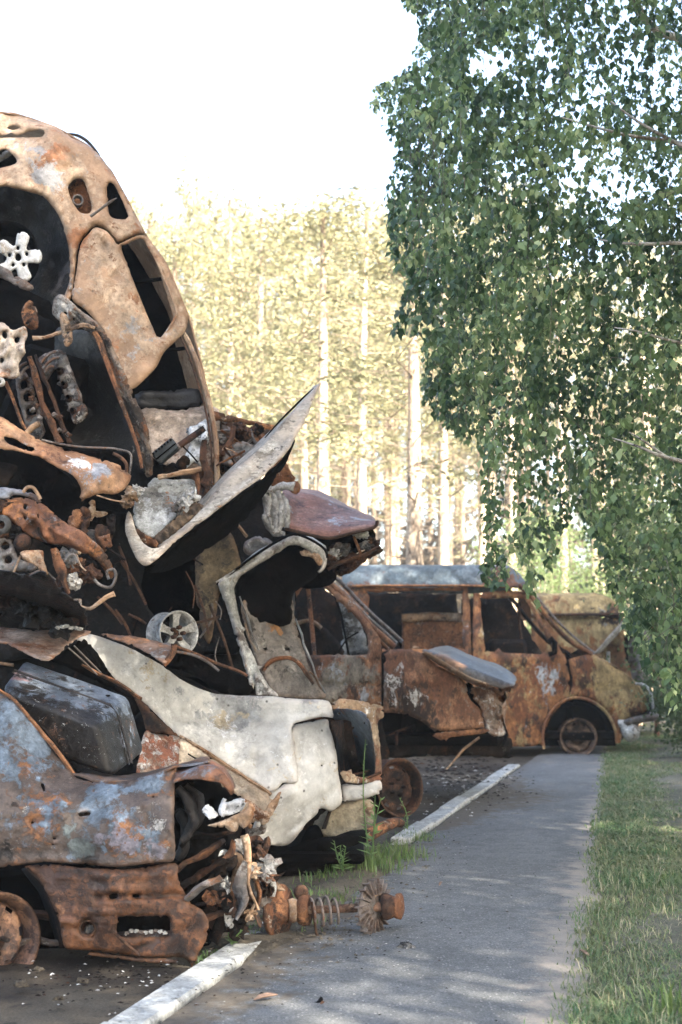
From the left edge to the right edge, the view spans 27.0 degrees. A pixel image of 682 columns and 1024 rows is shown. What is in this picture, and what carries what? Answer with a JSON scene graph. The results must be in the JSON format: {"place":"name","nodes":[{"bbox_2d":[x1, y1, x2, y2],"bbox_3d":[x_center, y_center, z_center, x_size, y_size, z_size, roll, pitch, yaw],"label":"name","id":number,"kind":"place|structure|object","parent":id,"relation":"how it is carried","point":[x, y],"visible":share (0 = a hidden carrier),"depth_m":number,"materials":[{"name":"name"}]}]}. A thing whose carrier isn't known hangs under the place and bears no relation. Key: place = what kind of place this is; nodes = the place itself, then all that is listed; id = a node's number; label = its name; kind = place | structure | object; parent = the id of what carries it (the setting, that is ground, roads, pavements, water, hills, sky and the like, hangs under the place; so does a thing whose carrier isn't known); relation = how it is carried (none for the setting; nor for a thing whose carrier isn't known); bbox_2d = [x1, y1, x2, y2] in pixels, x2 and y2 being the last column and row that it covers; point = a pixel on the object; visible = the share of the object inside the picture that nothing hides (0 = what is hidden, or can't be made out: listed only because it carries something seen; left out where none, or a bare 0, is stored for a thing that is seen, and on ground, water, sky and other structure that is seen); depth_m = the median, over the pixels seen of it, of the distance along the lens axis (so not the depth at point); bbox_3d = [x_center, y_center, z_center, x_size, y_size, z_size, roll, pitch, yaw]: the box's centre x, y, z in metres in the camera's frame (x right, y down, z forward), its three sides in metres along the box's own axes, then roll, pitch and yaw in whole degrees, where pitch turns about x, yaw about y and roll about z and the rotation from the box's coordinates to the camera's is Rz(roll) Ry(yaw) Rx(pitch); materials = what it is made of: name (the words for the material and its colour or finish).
{"place":"outdoors","nodes":[
{"label":"outdoors","id":0,"kind":"place"},
{"bbox_2d":[129,845,413,967],"bbox_3d":[-0.095,2.039,7.712,1.071,0.081,4.316,-1,-6,13],"label":"ground mound","id":1,"kind":"object","parent":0,"point":[292,932],"visible":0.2,"depth_m":7.23,"materials":[{"name":"soil"}]},
{"bbox_2d":[290,880,358,903],"bbox_3d":[-0.094,1.971,7.316,0.538,0.075,0.720,2,-6,-19],"label":"grass tuft","id":2,"kind":"object","parent":1,"relation":"on","point":[321,892],"visible":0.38,"depth_m":7.36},
{"bbox_2d":[293,865,366,885],"bbox_3d":[0.014,2.039,7.976,0.555,0.076,0.577,3,-7,-29],"label":"grass tuft","id":3,"kind":"object","parent":1,"relation":"on","point":[323,875],"visible":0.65,"depth_m":7.98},
{"bbox_2d":[205,828,460,964],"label":"earth crumbs","id":4,"kind":"object","parent":1,"relation":"on","point":[320,936],"visible":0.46,"depth_m":6.42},
{"bbox_2d":[331,841,353,870],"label":"weed plant","id":5,"kind":"object","parent":1,"relation":"on","point":[342,868],"visible":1,"depth_m":7.75,"materials":[{"name":"green plant"}]},
{"bbox_2d":[325,847,406,875],"bbox_3d":[0.098,2.060,8.440,0.584,0.130,0.808,0,-6,0],"label":"grass tuft","id":6,"kind":"object","parent":1,"relation":"on","point":[375,861],"visible":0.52,"depth_m":8.32,"materials":[{"name":"plant"}]},
{"bbox_2d":[360,739,371,850],"bbox_3d":[0.140,1.569,7.895,0.090,0.606,0.061,3,-7,-26],"label":"weed plant","id":7,"kind":"object","parent":1,"relation":"on","point":[364,808],"visible":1,"depth_m":7.88,"materials":[{"name":"green plant"}]},
{"bbox_2d":[364,837,435,864],"bbox_3d":[0.312,2.109,8.867,0.538,0.118,0.870,2,-6,-17],"label":"grass tuft","id":8,"kind":"object","parent":1,"relation":"on","point":[392,851],"visible":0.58,"depth_m":8.83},
{"bbox_2d":[0,691,675,1023],"bbox_3d":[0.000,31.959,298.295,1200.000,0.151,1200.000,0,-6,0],"label":"ground","id":9,"kind":"structure","parent":0,"point":[99,1007],"depth_m":5.71,"materials":[{"name":"asphalt"}]},
{"bbox_2d":[0,621,261,780],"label":"crushed car","id":10,"kind":"object","parent":9,"relation":"on","point":[6,674],"visible":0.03,"depth_m":9.58,"materials":[{"name":"metal"}]},
{"bbox_2d":[0,506,249,661],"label":"crushed car","id":11,"kind":"object","parent":10,"relation":"on","point":[162,592],"visible":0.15,"depth_m":9.48,"materials":[{"name":"metal"}]},
{"bbox_2d":[55,458,195,521],"bbox_3d":[-1.988,-0.589,9.409,1.969,1.297,1.388,0,-6,0],"label":"crushed car","id":12,"kind":"object","parent":11,"relation":"on","point":[139,478],"visible":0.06,"depth_m":8.78,"materials":[{"name":"metal"}]},
{"bbox_2d":[0,111,219,483],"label":"burnt car","id":13,"kind":"object","parent":12,"relation":"on","point":[64,200],"visible":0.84,"depth_m":8.20,"materials":[{"name":"metal"}]},
{"bbox_2d":[0,220,41,282],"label":"wheel hub","id":14,"kind":"object","parent":13,"relation":"attached to","point":[21,259],"visible":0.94,"depth_m":7.88,"materials":[{"name":"metal"}]},
{"bbox_2d":[0,294,152,476],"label":"engine bay wreck","id":15,"kind":"object","parent":13,"relation":"attached to","point":[115,418],"visible":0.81,"depth_m":7.50,"materials":[{"name":"metal"}]},
{"bbox_2d":[0,344,89,450],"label":"engine block","id":16,"kind":"object","parent":15,"relation":"in","point":[48,387],"depth_m":7.36,"materials":[{"name":"metal"}]},
{"bbox_2d":[0,322,27,429],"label":"perforated casting","id":17,"kind":"object","parent":16,"relation":"attached to","point":[12,353],"visible":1,"depth_m":7.12,"materials":[{"name":"white metal"}]},
{"bbox_2d":[206,479,296,650],"bbox_3d":[-0.681,0.572,10.686,0.694,1.601,1.550,0,-6,0],"label":"crushed car","id":18,"kind":"object","parent":10,"relation":"on","point":[252,525],"visible":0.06,"depth_m":10.01,"materials":[{"name":"metal"}]},
{"bbox_2d":[0,689,285,966],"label":"peeling wreck","id":19,"kind":"object","parent":9,"relation":"on","point":[132,864],"visible":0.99,"depth_m":5.87,"materials":[{"name":"metal"}]},
{"bbox_2d":[5,662,141,774],"bbox_3d":[-1.228,0.926,6.441,0.580,0.488,0.487,-1,-6,9],"label":"fuel tank","id":20,"kind":"object","parent":19,"relation":"on","point":[89,725],"visible":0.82,"depth_m":6.28,"materials":[{"name":"metal"}]},
{"bbox_2d":[129,189,214,406],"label":"pine tree","id":21,"kind":"object","parent":9,"relation":"on","point":[149,216],"visible":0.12,"depth_m":40.86,"materials":[{"name":"yellow plant"}]},
{"bbox_2d":[133,205,224,385],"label":"pine tree","id":22,"kind":"object","parent":9,"relation":"on","point":[153,227],"visible":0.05,"depth_m":51.19,"materials":[{"name":"yellow plant"}]},
{"bbox_2d":[153,208,251,380],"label":"pine tree","id":23,"kind":"object","parent":9,"relation":"on","point":[187,226],"visible":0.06,"depth_m":50.78,"materials":[{"name":"yellow plant"}]},
{"bbox_2d":[145,151,283,492],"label":"pine tree","id":24,"kind":"object","parent":9,"relation":"on","point":[177,190],"visible":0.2,"depth_m":45.27,"materials":[{"name":"yellow plant"}]},
{"bbox_2d":[149,222,299,488],"bbox_3d":[-4.431,-1.120,33.552,6.381,11.646,5.566,4,-7,-35],"label":"pine tree","id":25,"kind":"object","parent":9,"relation":"on","point":[181,252],"visible":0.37,"depth_m":34.04,"materials":[{"name":"yellow plant"}]},
{"bbox_2d":[190,237,280,493],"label":"pine tree","id":26,"kind":"object","parent":9,"relation":"on","point":[233,338],"visible":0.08,"depth_m":48.32,"materials":[{"name":"yellow plant"}]},
{"bbox_2d":[68,634,404,876],"bbox_3d":[-0.673,1.539,8.642,1.966,1.566,2.285,1,-6,-14],"label":"pale wreck","id":27,"kind":"object","parent":9,"relation":"on","point":[283,761],"visible":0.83,"depth_m":8.15,"materials":[{"name":"white metal"}]},
{"bbox_2d":[0,627,253,699],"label":"crumpled panels","id":28,"kind":"object","parent":27,"relation":"on","point":[83,657],"visible":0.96,"depth_m":7.01,"materials":[{"name":"metal"}]},
{"bbox_2d":[0,570,87,640],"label":"charred heap","id":29,"kind":"object","parent":28,"relation":"on","point":[40,600],"visible":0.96,"depth_m":6.72,"materials":[{"name":"black metal"}]},
{"bbox_2d":[119,382,320,572],"bbox_3d":[-0.631,-0.214,7.729,1.152,1.123,0.578,2,-6,-15],"label":"upturned hood","id":30,"kind":"object","parent":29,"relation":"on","point":[159,505],"visible":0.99,"depth_m":7.58,"materials":[{"name":"metal"}]},
{"bbox_2d":[141,405,274,502],"bbox_3d":[-0.683,-0.338,8.140,0.849,0.659,0.786,2,-6,-17],"label":"gutted car","id":31,"kind":"object","parent":30,"relation":"on","point":[238,438],"visible":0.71,"depth_m":8.32,"materials":[{"name":"brown metal"}]},
{"bbox_2d":[152,426,205,464],"bbox_3d":[-0.884,-0.368,7.771,0.293,0.212,0.095,0,-6,0],"label":"slotted box","id":32,"kind":"object","parent":31,"relation":"on","point":[166,450],"visible":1,"depth_m":7.74,"materials":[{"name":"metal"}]},
{"bbox_2d":[0,485,125,615],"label":"bent front end","id":33,"kind":"object","parent":28,"relation":"on","point":[75,565],"visible":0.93,"depth_m":6.82,"materials":[{"name":"metal"}]},
{"bbox_2d":[0,416,132,523],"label":"torn fender","id":34,"kind":"object","parent":33,"relation":"on","point":[63,496],"visible":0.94,"depth_m":7.16,"materials":[{"name":"metal"}]},
{"bbox_2d":[96,543,233,666],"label":"fallen rods","id":35,"kind":"object","parent":27,"relation":"on","point":[118,616],"visible":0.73,"depth_m":8.28,"materials":[{"name":"metal"}]},
{"bbox_2d":[146,610,197,649],"bbox_3d":[-0.958,0.692,8.072,0.256,0.263,0.163,5,-7,-38],"label":"alloy wheel","id":36,"kind":"object","parent":27,"relation":"on","point":[184,634],"visible":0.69,"depth_m":8.05,"materials":[{"name":"metal"}]},
{"bbox_2d":[216,533,328,698],"bbox_3d":[-0.432,0.674,9.271,0.714,1.075,1.315,0,-6,0],"label":"open tailgate frame","id":37,"kind":"object","parent":27,"relation":"attached to","point":[272,582],"visible":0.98,"depth_m":8.92,"materials":[{"name":"grey metal"}]},
{"bbox_2d":[262,482,294,536],"bbox_3d":[-0.413,-0.019,9.302,0.230,0.361,0.099,0,-6,0],"label":"melted metal","id":38,"kind":"object","parent":37,"relation":"on","point":[276,515],"visible":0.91,"depth_m":9.28,"materials":[{"name":"metal"}]},
{"bbox_2d":[195,458,382,643],"bbox_3d":[-0.171,0.236,9.549,0.881,1.311,2.015,-2,-6,18],"label":"reddish wreck","id":39,"kind":"object","parent":37,"relation":"on","point":[343,533],"visible":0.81,"depth_m":9.55,"materials":[{"name":"metal"}]},
{"bbox_2d":[161,169,331,448],"bbox_3d":[-2.899,-2.000,36.545,5.816,14.012,6.251,4,-7,-32],"label":"pine tree","id":40,"kind":"object","parent":9,"relation":"on","point":[229,229],"visible":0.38,"depth_m":37.09,"materials":[{"name":"yellow plant"}]},
{"bbox_2d":[182,190,313,425],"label":"pine tree","id":41,"kind":"object","parent":9,"relation":"on","point":[246,206],"visible":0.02,"depth_m":50.98,"materials":[{"name":"yellow plant"}]},
{"bbox_2d":[195,316,317,491],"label":"pine tree","id":42,"kind":"object","parent":9,"relation":"on","point":[243,376],"visible":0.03,"depth_m":46.16,"materials":[{"name":"yellow plant"}]},
{"bbox_2d":[181,218,342,467],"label":"pine tree","id":43,"kind":"object","parent":9,"relation":"on","point":[225,311],"visible":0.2,"depth_m":40.44,"materials":[{"name":"yellow plant"}]},
{"bbox_2d":[177,196,362,478],"bbox_3d":[-1.761,-1.429,33.391,4.856,12.226,5.619,-2,-6,16],"label":"pine tree","id":44,"kind":"object","parent":9,"relation":"on","point":[260,238],"visible":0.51,"depth_m":33.68,"materials":[{"name":"yellow plant"}]},
{"bbox_2d":[203,216,389,476],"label":"pine tree","id":45,"kind":"object","parent":9,"relation":"on","point":[290,455],"visible":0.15,"depth_m":44.97,"materials":[{"name":"yellow plant"}]},
{"bbox_2d":[101,764,519,1023],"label":"kerb","id":46,"kind":"structure","parent":9,"relation":"on","point":[165,1001],"depth_m":5.62,"materials":[{"name":"concrete"}]},
{"bbox_2d":[242,210,400,498],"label":"pine tree","id":47,"kind":"object","parent":9,"relation":"on","point":[304,480],"visible":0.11,"depth_m":40.29,"materials":[{"name":"yellow plant"}]},
{"bbox_2d":[194,176,460,591],"bbox_3d":[-0.167,-1.053,27.366,5.325,10.242,6.103,-2,-6,18],"label":"pine tree","id":48,"kind":"object","parent":9,"relation":"on","point":[323,222],"visible":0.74,"depth_m":26.90,"materials":[{"name":"yellow plant"}]},
{"bbox_2d":[288,263,371,493],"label":"pine tree","id":49,"kind":"object","parent":9,"relation":"on","point":[314,474],"visible":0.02,"depth_m":57.65,"materials":[{"name":"yellow plant"}]},
{"bbox_2d":[265,201,406,591],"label":"pine tree","id":50,"kind":"object","parent":9,"relation":"on","point":[371,341],"visible":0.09,"depth_m":50.93,"materials":[{"name":"yellow plant"}]},
{"bbox_2d":[263,202,436,507],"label":"pine tree","id":51,"kind":"object","parent":9,"relation":"on","point":[347,496],"visible":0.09,"depth_m":50.51,"materials":[{"name":"yellow plant"}]},
{"bbox_2d":[282,243,422,579],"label":"pine tree","id":52,"kind":"object","parent":9,"relation":"on","point":[342,481],"visible":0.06,"depth_m":52.35,"materials":[{"name":"yellow plant"}]},
{"bbox_2d":[238,181,471,564],"bbox_3d":[0.186,-1.351,31.213,5.442,11.624,4.705,-4,-7,36],"label":"pine tree","id":53,"kind":"object","parent":9,"relation":"on","point":[361,503],"visible":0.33,"depth_m":31.25,"materials":[{"name":"yellow plant"}]},
{"bbox_2d":[280,270,438,514],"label":"pine tree","id":54,"kind":"object","parent":9,"relation":"on","point":[368,482],"visible":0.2,"depth_m":41.83,"materials":[{"name":"yellow plant"}]},
{"bbox_2d":[331,325,402,514],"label":"pine tree","id":55,"kind":"object","parent":9,"relation":"on","point":[354,489],"visible":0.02,"depth_m":67.17,"materials":[{"name":"yellow plant"}]},
{"bbox_2d":[357,796,384,857],"bbox_3d":[0.163,1.723,7.795,0.164,0.350,0.142,0,-6,0],"label":"weed plant","id":56,"kind":"object","parent":9,"relation":"on","point":[375,830],"visible":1,"depth_m":7.81,"materials":[{"name":"green plant"}]},
{"bbox_2d":[330,316,428,564],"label":"pine tree","id":57,"kind":"object","parent":9,"relation":"on","point":[374,560],"visible":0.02,"depth_m":67.10,"materials":[{"name":"yellow plant"}]},
{"bbox_2d":[331,265,434,564],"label":"pine tree","id":58,"kind":"object","parent":9,"relation":"on","point":[392,560],"visible":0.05,"depth_m":57.49,"materials":[{"name":"yellow plant"}]},
{"bbox_2d":[342,202,429,564],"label":"pine tree","id":59,"kind":"object","parent":9,"relation":"on","point":[386,541],"visible":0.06,"depth_m":60.16,"materials":[{"name":"plant"}]},
{"bbox_2d":[364,758,422,817],"bbox_3d":[0.402,2.104,10.842,0.444,0.461,0.222,4,-7,-36],"label":"loose wheel rim","id":60,"kind":"object","parent":9,"relation":"on","point":[402,779],"visible":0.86,"depth_m":10.83,"materials":[{"name":"metal"}]},
{"bbox_2d":[224,211,579,564],"bbox_3d":[1.219,-0.425,21.640,5.314,7.821,6.091,-1,-6,13],"label":"pine tree","id":61,"kind":"object","parent":9,"relation":"on","point":[414,548],"visible":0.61,"depth_m":21.04,"materials":[{"name":"yellow plant"}]},
{"bbox_2d":[338,321,471,564],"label":"pine tree","id":62,"kind":"object","parent":9,"relation":"on","point":[398,527],"visible":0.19,"depth_m":57.90,"materials":[{"name":"yellow plant"}]},
{"bbox_2d":[295,576,516,784],"bbox_3d":[0.402,1.571,13.318,2.496,2.101,1.955,0,-6,0],"label":"burnt van","id":63,"kind":"object","parent":9,"relation":"on","point":[431,708],"visible":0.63,"depth_m":12.52,"materials":[{"name":"metal"}]},
{"bbox_2d":[351,321,476,521],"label":"pine tree","id":64,"kind":"object","parent":9,"relation":"on","point":[388,457],"visible":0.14,"depth_m":57.20,"materials":[{"name":"yellow plant"}]},
{"bbox_2d":[334,205,522,523],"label":"pine tree","id":65,"kind":"object","parent":9,"relation":"on","point":[400,392],"visible":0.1,"depth_m":40.58,"materials":[{"name":"yellow plant"}]},
{"bbox_2d":[196,450,679,633],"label":"wood","id":66,"kind":"object","parent":9,"relation":"on","point":[433,536],"visible":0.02,"depth_m":69.86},
{"bbox_2d":[390,225,501,564],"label":"pine tree","id":67,"kind":"object","parent":9,"relation":"on","point":[450,516],"depth_m":57.61,"materials":[{"name":"beige plant"}]},
{"bbox_2d":[392,388,503,562],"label":"pine tree","id":68,"kind":"object","parent":9,"relation":"on","point":[425,421],"visible":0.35,"depth_m":41.97,"materials":[{"name":"yellow plant"}]},
{"bbox_2d":[399,328,500,593],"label":"pine tree","id":69,"kind":"object","parent":9,"relation":"on","point":[429,519],"depth_m":67.10,"materials":[{"name":"yellow plant"}]},
{"bbox_2d":[399,330,507,604],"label":"pine tree","id":70,"kind":"object","parent":9,"relation":"on","point":[462,547],"visible":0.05,"depth_m":66.87,"materials":[{"name":"yellow plant"}]},
{"bbox_2d":[334,182,578,593],"bbox_3d":[2.799,-1.761,37.177,5.988,13.660,6.364,1,-6,-12],"label":"pine tree","id":71,"kind":"object","parent":9,"relation":"on","point":[443,544],"visible":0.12,"depth_m":36.76,"materials":[{"name":"yellow plant"}]},
{"bbox_2d":[422,428,497,564],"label":"pine tree","id":72,"kind":"object","parent":9,"relation":"on","point":[455,521],"visible":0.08,"depth_m":74.71,"materials":[{"name":"yellow plant"}]},
{"bbox_2d":[419,275,551,537],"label":"pine tree","id":73,"kind":"object","parent":9,"relation":"on","point":[478,455],"visible":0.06,"depth_m":57.54,"materials":[{"name":"yellow plant"}]},
{"bbox_2d":[421,255,554,556],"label":"pine tree","id":74,"kind":"object","parent":9,"relation":"on","point":[490,476],"visible":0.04,"depth_m":48.98,"materials":[{"name":"yellow plant"}]},
{"bbox_2d":[401,188,575,593],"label":"pine tree","id":75,"kind":"object","parent":9,"relation":"on","point":[481,546],"visible":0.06,"depth_m":44.77,"materials":[{"name":"yellow plant"}]},
{"bbox_2d":[406,170,602,610],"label":"pine tree","id":76,"kind":"object","parent":9,"relation":"on","point":[511,495],"visible":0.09,"depth_m":40.48,"materials":[{"name":"beige plant"}]},
{"bbox_2d":[469,272,594,626],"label":"pine tree","id":77,"kind":"object","parent":9,"relation":"on","point":[523,499],"visible":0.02,"depth_m":57.77,"materials":[{"name":"yellow plant"}]},
{"bbox_2d":[460,510,606,632],"bbox_3d":[4.652,2.367,33.933,4.167,4.753,4.619,4,-7,-36],"label":"green bush","id":78,"kind":"object","parent":9,"relation":"on","point":[552,586],"visible":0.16,"depth_m":33.97,"materials":[{"name":"green plant"}]},
{"bbox_2d":[517,226,593,592],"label":"pine tree","id":79,"kind":"object","parent":9,"relation":"on","point":[547,472],"visible":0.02,"depth_m":60.22,"materials":[{"name":"yellow plant"}]},
{"bbox_2d":[489,168,641,592],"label":"pine tree","id":80,"kind":"object","parent":9,"relation":"on","point":[563,489],"visible":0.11,"depth_m":45.11,"materials":[{"name":"yellow plant"}]},
{"bbox_2d":[461,502,680,629],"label":"green bush","id":81,"kind":"object","parent":9,"relation":"on","point":[544,572],"visible":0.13,"depth_m":30.05,"materials":[{"name":"green plant"}]},
{"bbox_2d":[517,593,659,726],"bbox_3d":[3.831,2.548,22.938,2.400,2.517,2.374,0,-6,0],"label":"burnt van","id":82,"kind":"object","parent":9,"relation":"on","point":[575,615],"visible":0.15,"depth_m":22.51,"materials":[{"name":"brown metal"}]},
{"bbox_2d":[514,484,675,724],"bbox_3d":[5.761,1.589,26.982,4.747,4.891,4.233,2,-6,-20],"label":"green bush","id":83,"kind":"object","parent":9,"relation":"on","point":[582,569],"visible":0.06,"depth_m":27.15,"materials":[{"name":"green plant"}]},
{"bbox_2d":[549,264,655,591],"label":"pine tree","id":84,"kind":"object","parent":9,"relation":"on","point":[592,542],"visible":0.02,"depth_m":57.83,"materials":[{"name":"green plant"}]},
{"bbox_2d":[548,273,662,593],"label":"pine tree","id":85,"kind":"object","parent":9,"relation":"on","point":[603,409],"visible":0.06,"depth_m":52.64,"materials":[{"name":"green plant"}]},
{"bbox_2d":[553,429,681,725],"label":"green bush","id":86,"kind":"object","parent":9,"relation":"on","point":[646,548],"visible":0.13,"depth_m":23.21,"materials":[{"name":"green plant"}]},
{"bbox_2d":[573,245,681,511],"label":"pine tree","id":87,"kind":"object","parent":9,"relation":"on","point":[627,281],"visible":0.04,"depth_m":53.21,"materials":[{"name":"green plant"}]},
{"bbox_2d":[574,202,681,690],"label":"pine tree","id":88,"kind":"object","parent":9,"relation":"on","point":[610,378],"visible":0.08,"depth_m":50.78,"materials":[{"name":"green plant"}]},
{"bbox_2d":[580,314,681,682],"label":"pine tree","id":89,"kind":"object","parent":9,"relation":"on","point":[649,425],"visible":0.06,"depth_m":52.25,"materials":[{"name":"green plant"}]},
{"bbox_2d":[584,726,681,1023],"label":"verge","id":90,"kind":"structure","parent":9,"relation":"on","point":[674,778],"depth_m":6.62,"materials":[{"name":"plant"}]},
{"bbox_2d":[369,0,681,717],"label":"birch tree","id":91,"kind":"object","parent":90,"relation":"on","point":[536,384],"visible":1,"depth_m":8.57,"materials":[{"name":"green plant"}]},
{"bbox_2d":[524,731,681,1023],"bbox_3d":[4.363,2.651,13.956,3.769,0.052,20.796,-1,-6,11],"label":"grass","id":92,"kind":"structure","parent":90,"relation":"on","point":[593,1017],"depth_m":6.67,"materials":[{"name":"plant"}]},
{"bbox_2d":[532,736,681,1023],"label":"dry grass","id":93,"kind":"structure","parent":90,"relation":"on","point":[604,907],"depth_m":6.98,"materials":[{"name":"plant"}]},
{"bbox_2d":[613,972,681,1019],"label":"grass tuft","id":94,"kind":"object","parent":90,"relation":"on","point":[669,1005],"visible":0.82,"depth_m":4.92,"materials":[{"name":"plant"}]},
{"bbox_2d":[620,617,681,758],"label":"green bush","id":95,"kind":"object","parent":90,"relation":"on","point":[678,718],"visible":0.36,"depth_m":17.45,"materials":[{"name":"green plant"}]},
{"bbox_2d":[607,551,681,736],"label":"green bush","id":96,"kind":"object","parent":9,"relation":"on","point":[645,679],"visible":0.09,"depth_m":20.60,"materials":[{"name":"green plant"}]},
{"bbox_2d":[0,0,681,588],"label":"sky","id":97,"kind":"structure","parent":0,"point":[274,96],"materials":[{"name":"white"}]},
{"bbox_2d":[160,746,609,1023],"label":"path","id":98,"kind":"structure","parent":0,"point":[531,848],"depth_m":6.28,"materials":[{"name":"asphalt"}]},
{"bbox_2d":[22,766,510,1014],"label":"ash crumbs","id":99,"kind":"object","parent":98,"relation":"on","point":[320,942],"visible":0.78,"depth_m":6.00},
{"bbox_2d":[2,755,587,1020],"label":"dark crumbs","id":100,"kind":"object","parent":98,"relation":"on","point":[428,777],"visible":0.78,"depth_m":10.11,"materials":[{"name":"gravel"}]},
{"bbox_2d":[263,878,404,935],"bbox_3d":[-0.030,1.785,6.399,0.673,0.258,0.210,1,-6,-11],"label":"broken axle","id":101,"kind":"object","parent":98,"relation":"on","point":[376,906],"visible":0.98,"depth_m":6.37,"materials":[{"name":"metal"}]},
{"bbox_2d":[341,565,658,753],"bbox_3d":[2.077,1.991,19.357,4.154,2.521,2.118,0,-6,0],"label":"burnt van","id":102,"kind":"object","parent":98,"relation":"on","point":[556,697],"visible":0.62,"depth_m":18.55,"materials":[{"name":"metal"}]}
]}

